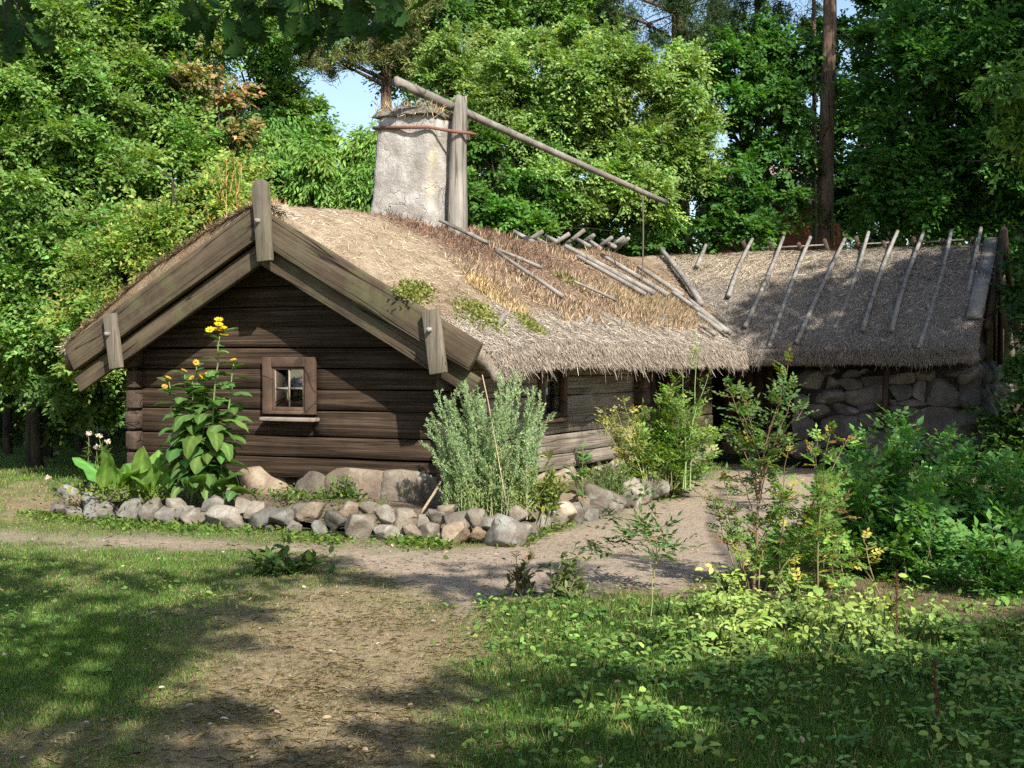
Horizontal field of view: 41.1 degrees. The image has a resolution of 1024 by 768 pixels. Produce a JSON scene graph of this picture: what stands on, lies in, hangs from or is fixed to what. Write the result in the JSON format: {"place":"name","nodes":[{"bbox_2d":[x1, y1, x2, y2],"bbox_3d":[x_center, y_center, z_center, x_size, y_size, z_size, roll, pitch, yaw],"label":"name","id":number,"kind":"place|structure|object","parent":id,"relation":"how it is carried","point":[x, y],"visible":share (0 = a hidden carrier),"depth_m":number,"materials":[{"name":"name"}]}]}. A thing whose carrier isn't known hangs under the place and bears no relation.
{"place":"outdoors","nodes":[
{"label":"outdoors","id":0,"kind":"place"},
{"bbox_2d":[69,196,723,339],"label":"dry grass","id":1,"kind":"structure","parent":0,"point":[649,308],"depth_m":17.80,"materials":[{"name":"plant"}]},
{"bbox_2d":[0,435,1023,767],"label":"grass","id":2,"kind":"structure","parent":0,"point":[630,735],"depth_m":7.03,"materials":[{"name":"green plant"}]},
{"bbox_2d":[0,402,1023,767],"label":"ground","id":3,"kind":"structure","parent":0,"point":[690,524],"depth_m":9.37,"materials":[{"name":"brown soil"}]},
{"bbox_2d":[2,375,12,453],"bbox_3d":[-9.367,-1.830,25.447,2.657,6.346,3.141,-1,1,-45],"label":"shaded tree","id":4,"kind":"object","parent":3,"relation":"on","point":[7,446],"depth_m":24.49,"materials":[{"name":"brown plant"}]},
{"bbox_2d":[42,232,78,457],"bbox_3d":[-8.505,-1.906,24.358,2.637,6.562,3.076,0,1,22],"label":"shaded tree","id":5,"kind":"object","parent":3,"relation":"on","point":[47,453],"depth_m":23.45,"materials":[{"name":"green plant"}]},
{"bbox_2d":[0,338,128,462],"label":"hazel bush","id":6,"kind":"object","parent":3,"relation":"on","point":[102,407],"visible":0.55,"depth_m":19.15,"materials":[{"name":"green plant"}]},
{"bbox_2d":[45,431,112,495],"bbox_3d":[-4.560,0.900,14.546,0.730,0.803,0.400,0,1,13],"label":"pink yarrow","id":7,"kind":"object","parent":3,"relation":"on","point":[100,446],"visible":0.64,"depth_m":14.48,"materials":[{"name":"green plant"}]},
{"bbox_2d":[74,233,83,451],"bbox_3d":[-8.280,-2.009,26.120,2.831,6.686,3.299,0,1,0],"label":"shaded tree","id":8,"kind":"object","parent":3,"relation":"on","point":[79,446],"depth_m":24.98,"materials":[{"name":"green plant"}]},
{"bbox_2d":[0,0,174,467],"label":"leafy tree","id":9,"kind":"object","parent":3,"relation":"on","point":[33,111],"visible":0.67,"depth_m":19.71,"materials":[{"name":"green plant"}]},
{"bbox_2d":[28,142,286,406],"bbox_3d":[-4.846,-1.038,19.109,3.144,4.961,3.844,0,1,0],"label":"hazel bush","id":10,"kind":"object","parent":3,"relation":"on","point":[132,242],"visible":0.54,"depth_m":18.20,"materials":[{"name":"green plant"}]},
{"bbox_2d":[0,0,335,241],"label":"leafy tree","id":11,"kind":"object","parent":3,"relation":"on","point":[180,134],"visible":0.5,"depth_m":21.12,"materials":[{"name":"green plant"}]},
{"bbox_2d":[139,34,271,175],"bbox_3d":[-4.868,-2.079,21.376,1.689,6.985,2.072,1,1,43],"label":"withering tree","id":12,"kind":"object","parent":3,"relation":"on","point":[197,81],"visible":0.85,"depth_m":21.32,"materials":[{"name":"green plant"}]},
{"bbox_2d":[0,0,429,63],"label":"overhanging oak","id":13,"kind":"object","parent":3,"relation":"on","point":[386,25],"visible":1,"depth_m":5.25,"materials":[{"name":"green plant"}]},
{"bbox_2d":[204,0,351,151],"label":"leafy tree","id":14,"kind":"object","parent":3,"relation":"on","point":[277,54],"visible":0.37,"depth_m":24.98,"materials":[{"name":"green plant"}]},
{"bbox_2d":[232,535,336,577],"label":"weed clump","id":15,"kind":"object","parent":3,"relation":"on","point":[279,562],"visible":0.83,"depth_m":10.58,"materials":[{"name":"green plant"}]},
{"bbox_2d":[222,101,378,212],"bbox_3d":[-3.409,-1.837,24.335,4.316,6.386,2.783,0,1,0],"label":"elder bush","id":16,"kind":"object","parent":3,"relation":"on","point":[308,170],"visible":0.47,"depth_m":23.60,"materials":[{"name":"green plant"}]},
{"bbox_2d":[50,472,639,530],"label":"bed soil","id":17,"kind":"structure","parent":3,"relation":"on","point":[417,507],"depth_m":14.00,"materials":[{"name":"brown soil"}]},
{"bbox_2d":[47,446,189,506],"bbox_3d":[-3.965,0.944,14.155,1.672,0.633,0.970,0,1,0],"label":"horseradish","id":18,"kind":"object","parent":17,"relation":"on","point":[141,473],"visible":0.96,"depth_m":14.06,"materials":[{"name":"green plant"}]},
{"bbox_2d":[154,317,257,503],"bbox_3d":[-3.114,0.267,13.973,1.232,1.902,0.771,0,1,27],"label":"elecampane","id":19,"kind":"object","parent":17,"relation":"on","point":[196,468],"visible":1,"depth_m":13.86,"materials":[{"name":"green plant"}]},
{"bbox_2d":[307,474,369,498],"bbox_3d":[-1.710,1.275,14.207,0.981,0.699,0.569,0,1,0],"label":"wood strawberry","id":20,"kind":"object","parent":17,"relation":"on","point":[349,491],"visible":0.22,"depth_m":14.18,"materials":[{"name":"green plant"}]},
{"bbox_2d":[420,481,441,513],"bbox_3d":[-0.773,1.085,12.993,0.216,0.321,0.034,0,1,-12],"label":"stick","id":21,"kind":"object","parent":17,"relation":"on","point":[430,498],"visible":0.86,"depth_m":12.99,"materials":[{"name":"brown wood"}]},
{"bbox_2d":[419,370,556,519],"bbox_3d":[-0.228,0.590,13.008,1.317,1.443,0.858,0,1,0],"label":"wormwood bush","id":22,"kind":"object","parent":17,"relation":"on","point":[471,476],"visible":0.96,"depth_m":12.90,"materials":[{"name":"green plant"}]},
{"bbox_2d":[482,375,507,508],"bbox_3d":[-0.158,0.539,12.749,0.281,1.252,0.017,1,1,29],"label":"stick","id":23,"kind":"object","parent":22,"relation":"in","point":[495,444],"visible":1,"depth_m":12.74,"materials":[{"name":"brown wood"}]},
{"bbox_2d":[517,447,572,525],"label":"peony plant","id":24,"kind":"object","parent":17,"relation":"on","point":[544,500],"visible":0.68,"depth_m":13.11,"materials":[{"name":"green plant"}]},
{"bbox_2d":[582,458,643,496],"bbox_3d":[1.125,1.080,15.401,0.746,0.485,0.796,0,1,8],"label":"southernwood","id":25,"kind":"object","parent":17,"relation":"on","point":[610,483],"visible":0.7,"depth_m":15.32,"materials":[{"name":"green plant"}]},
{"bbox_2d":[592,395,654,480],"bbox_3d":[1.322,0.688,16.203,0.794,1.122,0.489,0,1,-7],"label":"fading lovage","id":26,"kind":"object","parent":17,"relation":"on","point":[616,432],"visible":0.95,"depth_m":16.15,"materials":[{"name":"green plant"}]},
{"bbox_2d":[15,463,684,558],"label":"border weeds","id":27,"kind":"object","parent":3,"relation":"on","point":[435,539],"visible":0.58,"depth_m":13.34,"materials":[{"name":"green plant"}]},
{"bbox_2d":[276,0,460,108],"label":"pine tree","id":28,"kind":"object","parent":3,"relation":"on","point":[382,56],"visible":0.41,"depth_m":28.48,"materials":[{"name":"green plant"}]},
{"bbox_2d":[34,470,705,546],"bbox_3d":[-0.415,1.256,14.375,8.426,0.488,4.571,0,1,-24],"label":"dry stone border","id":29,"kind":"object","parent":3,"relation":"on","point":[501,530],"visible":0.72,"depth_m":13.20,"materials":[{"name":"grey stone"}]},
{"bbox_2d":[561,441,592,504],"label":"bindweed shoot","id":30,"kind":"object","parent":29,"relation":"on","point":[583,471],"visible":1,"depth_m":14.05,"materials":[{"name":"green plant"}]},
{"bbox_2d":[19,480,813,763],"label":"pebbles","id":31,"kind":"object","parent":3,"relation":"on","point":[210,723],"visible":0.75,"depth_m":10.31,"materials":[{"name":"grey stone"}]},
{"bbox_2d":[0,228,907,446],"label":"undergrowth","id":32,"kind":"object","parent":3,"relation":"on","point":[17,418],"depth_m":27.28,"materials":[{"name":"green plant"}]},
{"bbox_2d":[360,0,637,216],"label":"leafy tree","id":33,"kind":"object","parent":3,"relation":"on","point":[503,14],"visible":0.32,"depth_m":29.60,"materials":[{"name":"green plant"}]},
{"bbox_2d":[0,507,1022,767],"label":"fallen leaves","id":34,"kind":"object","parent":3,"relation":"on","point":[366,651],"visible":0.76,"depth_m":7.28,"materials":[{"name":"plant"}]},
{"bbox_2d":[0,548,1023,767],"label":"ground cover","id":35,"kind":"object","parent":3,"relation":"on","point":[947,634],"visible":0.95,"depth_m":7.40,"materials":[{"name":"green plant"}]},
{"bbox_2d":[501,549,547,596],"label":"wilted nettle","id":36,"kind":"object","parent":3,"relation":"on","point":[521,578],"visible":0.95,"depth_m":9.69,"materials":[{"name":"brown plant"}]},
{"bbox_2d":[452,93,608,247],"bbox_3d":[-0.138,-2.084,25.821,3.930,6.836,2.806,0,1,0],"label":"leafy tree","id":37,"kind":"object","parent":3,"relation":"on","point":[500,208],"visible":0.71,"depth_m":25.33,"materials":[{"name":"green plant"}]},
{"bbox_2d":[95,152,970,256],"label":"distant wood","id":38,"kind":"object","parent":3,"relation":"on","point":[843,235],"depth_m":42.01,"materials":[{"name":"green plant"}]},
{"bbox_2d":[54,94,1019,504],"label":"thatched cottage","id":39,"kind":"structure","parent":3,"relation":"on","point":[338,332],"depth_m":15.82,"materials":[{"name":"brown wood"}]},
{"bbox_2d":[204,149,254,226],"bbox_3d":[-3.824,-1.639,18.616,0.963,3.016,1.129,0,1,0],"label":"dry rosebay","id":40,"kind":"object","parent":39,"relation":"on","point":[222,193],"visible":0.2,"depth_m":18.32,"materials":[{"name":"yellow plant"}]},
{"bbox_2d":[259,357,319,421],"bbox_3d":[-2.376,0.055,14.756,0.708,0.692,0.254,0,1,26],"label":"window","id":41,"kind":"structure","parent":39,"relation":"in","point":[300,396],"depth_m":14.71,"materials":[{"name":"brown wood"}]},
{"bbox_2d":[391,276,440,306],"bbox_3d":[-0.986,-0.928,13.711,0.422,0.339,0.727,0,1,21],"label":"stonecrop","id":42,"kind":"object","parent":39,"relation":"on","point":[413,290],"visible":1,"depth_m":13.69,"materials":[{"name":"green plant"}]},
{"bbox_2d":[446,294,512,337],"bbox_3d":[-0.332,-0.698,13.928,0.678,0.457,0.800,0,1,0],"label":"stonecrop","id":43,"kind":"object","parent":39,"relation":"on","point":[477,310],"visible":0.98,"depth_m":13.90,"materials":[{"name":"green plant"}]},
{"bbox_2d":[344,205,622,299],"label":"dry stonecrop stalks","id":44,"kind":"object","parent":39,"relation":"on","point":[456,243],"visible":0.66,"depth_m":16.76,"materials":[{"name":"plant"}]},
{"bbox_2d":[511,312,546,337],"bbox_3d":[0.189,-0.638,14.588,0.472,0.288,0.391,-1,1,-36],"label":"stonecrop","id":45,"kind":"object","parent":39,"relation":"on","point":[527,321],"visible":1,"depth_m":14.52,"materials":[{"name":"green plant"}]},
{"bbox_2d":[392,76,667,283],"bbox_3d":[0.438,-2.355,18.652,5.214,2.947,0.139,-1,1,-44],"label":"lever pole","id":46,"kind":"object","parent":39,"relation":"attached to","point":[411,88],"visible":0.84,"depth_m":18.34,"materials":[{"name":"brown wood"}]},
{"bbox_2d":[534,369,572,422],"bbox_3d":[0.459,0.046,15.961,0.210,0.790,0.811,0,1,26],"label":"window","id":47,"kind":"structure","parent":39,"relation":"in","point":[561,416],"depth_m":16.11,"materials":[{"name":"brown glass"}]},
{"bbox_2d":[554,270,587,293],"bbox_3d":[0.764,-1.334,17.875,0.478,0.329,0.608,1,1,39],"label":"stonecrop","id":48,"kind":"object","parent":39,"relation":"on","point":[569,279],"visible":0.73,"depth_m":17.77,"materials":[{"name":"green plant"}]},
{"bbox_2d":[647,370,657,438],"bbox_3d":[1.857,0.184,19.465,0.112,1.420,1.174,0,1,26],"label":"door","id":49,"kind":"structure","parent":39,"relation":"in","point":[652,387],"depth_m":19.85,"materials":[{"name":"brown wood"}]},
{"bbox_2d":[539,541,595,600],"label":"pale nettle","id":50,"kind":"object","parent":3,"relation":"on","point":[563,577],"visible":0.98,"depth_m":9.55,"materials":[{"name":"green plant"}]},
{"bbox_2d":[401,2,739,247],"bbox_3d":[1.225,-3.039,27.340,7.009,8.737,4.813,0,1,0],"label":"oak tree","id":51,"kind":"object","parent":3,"relation":"on","point":[588,114],"visible":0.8,"depth_m":26.16,"materials":[{"name":"green plant"}]},
{"bbox_2d":[582,477,706,591],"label":"elder seedling","id":52,"kind":"object","parent":3,"relation":"on","point":[644,531],"visible":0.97,"depth_m":9.89,"materials":[{"name":"green plant"}]},
{"bbox_2d":[650,564,652,619],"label":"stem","id":53,"kind":"object","parent":3,"relation":"on","point":[652,595],"visible":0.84,"depth_m":8.49,"materials":[{"name":"green plant"}]},
{"bbox_2d":[527,0,822,255],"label":"pine tree","id":54,"kind":"object","parent":3,"relation":"on","point":[680,11],"visible":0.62,"depth_m":29.77,"materials":[{"name":"green plant"}]},
{"bbox_2d":[616,372,736,493],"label":"lovage bush","id":55,"kind":"object","parent":3,"relation":"on","point":[664,461],"visible":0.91,"depth_m":16.23,"materials":[{"name":"green plant"}]},
{"bbox_2d":[672,332,713,488],"bbox_3d":[2.150,0.304,16.197,0.517,1.888,0.376,0,1,0],"label":"flowering lovage","id":56,"kind":"object","parent":3,"relation":"on","point":[690,435],"visible":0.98,"depth_m":16.19,"materials":[{"name":"green plant"}]},
{"bbox_2d":[553,2,850,256],"bbox_3d":[3.882,-3.301,27.646,7.103,9.221,3.804,0,1,-27],"label":"leafy tree","id":57,"kind":"object","parent":3,"relation":"on","point":[757,57],"visible":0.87,"depth_m":27.48,"materials":[{"name":"green plant"}]},
{"bbox_2d":[701,457,748,589],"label":"drooping rose","id":58,"kind":"object","parent":3,"relation":"on","point":[724,476],"visible":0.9,"depth_m":9.90,"materials":[{"name":"green plant"}]},
{"bbox_2d":[709,1,807,251],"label":"pine tree","id":59,"kind":"object","parent":3,"relation":"on","point":[737,72],"visible":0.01,"depth_m":30.98,"materials":[{"name":"green plant"}]},
{"bbox_2d":[711,347,817,591],"bbox_3d":[1.817,0.627,9.756,0.760,1.790,0.617,0,1,0],"label":"young rose","id":60,"kind":"object","parent":3,"relation":"on","point":[746,408],"visible":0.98,"depth_m":9.76,"materials":[{"name":"green plant"}]},
{"bbox_2d":[695,163,840,252],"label":"red house","id":61,"kind":"structure","parent":3,"relation":"on","point":[791,241],"depth_m":38.54,"materials":[{"name":"brown wood"}]},
{"bbox_2d":[719,421,894,610],"bbox_3d":[2.025,0.933,9.868,1.224,1.376,1.660,0,1,0],"label":"wild rose","id":62,"kind":"object","parent":3,"relation":"on","point":[775,540],"visible":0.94,"depth_m":9.74,"materials":[{"name":"green plant"}]},
{"bbox_2d":[811,0,816,251],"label":"pine tree","id":63,"kind":"object","parent":3,"relation":"on","point":[813,185],"visible":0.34,"depth_m":29.48,"materials":[{"name":"brown plant"}]},
{"bbox_2d":[817,0,836,251],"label":"pine tree","id":64,"kind":"object","parent":3,"relation":"on","point":[827,128],"visible":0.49,"depth_m":27.91,"materials":[{"name":"brown plant"}]},
{"bbox_2d":[792,434,916,581],"bbox_3d":[2.673,1.036,10.822,1.165,1.285,1.280,0,1,0],"label":"potentilla shrub","id":65,"kind":"object","parent":3,"relation":"on","point":[863,488],"visible":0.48,"depth_m":10.54,"materials":[{"name":"green plant"}]},
{"bbox_2d":[786,0,992,247],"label":"maple tree","id":66,"kind":"object","parent":3,"relation":"on","point":[841,189],"visible":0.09,"depth_m":32.92,"materials":[{"name":"green plant"}]},
{"bbox_2d":[840,403,945,571],"bbox_3d":[3.046,0.969,10.902,0.918,1.637,1.318,0,1,22],"label":"potentilla shrub","id":67,"kind":"object","parent":3,"relation":"on","point":[899,482],"visible":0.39,"depth_m":10.80,"materials":[{"name":"green plant"}]},
{"bbox_2d":[894,571,898,643],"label":"dead stalk","id":68,"kind":"object","parent":3,"relation":"on","point":[896,593],"visible":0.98,"depth_m":7.81,"materials":[{"name":"brown plant"}]},
{"bbox_2d":[803,0,1022,249],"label":"maple tree","id":69,"kind":"object","parent":3,"relation":"on","point":[910,141],"visible":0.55,"depth_m":25.63,"materials":[{"name":"green plant"}]},
{"bbox_2d":[867,454,978,592],"bbox_3d":[3.225,1.296,10.325,1.174,1.534,1.130,0,1,0],"label":"potentilla shrub","id":70,"kind":"object","parent":3,"relation":"on","point":[920,556],"visible":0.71,"depth_m":10.24,"materials":[{"name":"green plant"}]},
{"bbox_2d":[906,460,947,498],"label":"potentilla shrub","id":71,"kind":"object","parent":3,"relation":"on","point":[929,468],"visible":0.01,"depth_m":12.59,"materials":[{"name":"green plant"}]},
{"bbox_2d":[930,659,940,738],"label":"dead stalk","id":72,"kind":"object","parent":3,"relation":"on","point":[934,683],"visible":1,"depth_m":5.89,"materials":[{"name":"brown plant"}]},
{"bbox_2d":[885,0,1023,415],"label":"maple tree","id":73,"kind":"object","parent":3,"relation":"on","point":[996,32],"visible":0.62,"depth_m":24.66,"materials":[{"name":"green plant"}]},
{"bbox_2d":[908,421,1006,559],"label":"potentilla shrub","id":74,"kind":"object","parent":3,"relation":"on","point":[955,479],"visible":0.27,"depth_m":11.10,"materials":[{"name":"green plant"}]},
{"bbox_2d":[940,498,1023,599],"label":"potentilla shrub","id":75,"kind":"object","parent":3,"relation":"on","point":[1006,575],"visible":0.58,"depth_m":9.65,"materials":[{"name":"green plant"}]},
{"bbox_2d":[942,444,1023,569],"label":"potentilla shrub","id":76,"kind":"object","parent":3,"relation":"on","point":[1013,495],"visible":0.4,"depth_m":10.88,"materials":[{"name":"green plant"}]},
{"bbox_2d":[956,223,1023,480],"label":"lilac bush","id":77,"kind":"object","parent":3,"relation":"on","point":[1009,431],"visible":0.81,"depth_m":19.28,"materials":[{"name":"green plant"}]},
{"bbox_2d":[957,48,1023,194],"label":"hornbeam","id":78,"kind":"object","parent":3,"relation":"on","point":[1011,137],"visible":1,"depth_m":16.39,"materials":[{"name":"green plant"}]},
{"bbox_2d":[92,0,981,252],"label":"sky","id":79,"kind":"structure","parent":0,"point":[353,105],"materials":[{"name":"blue"}]}
]}

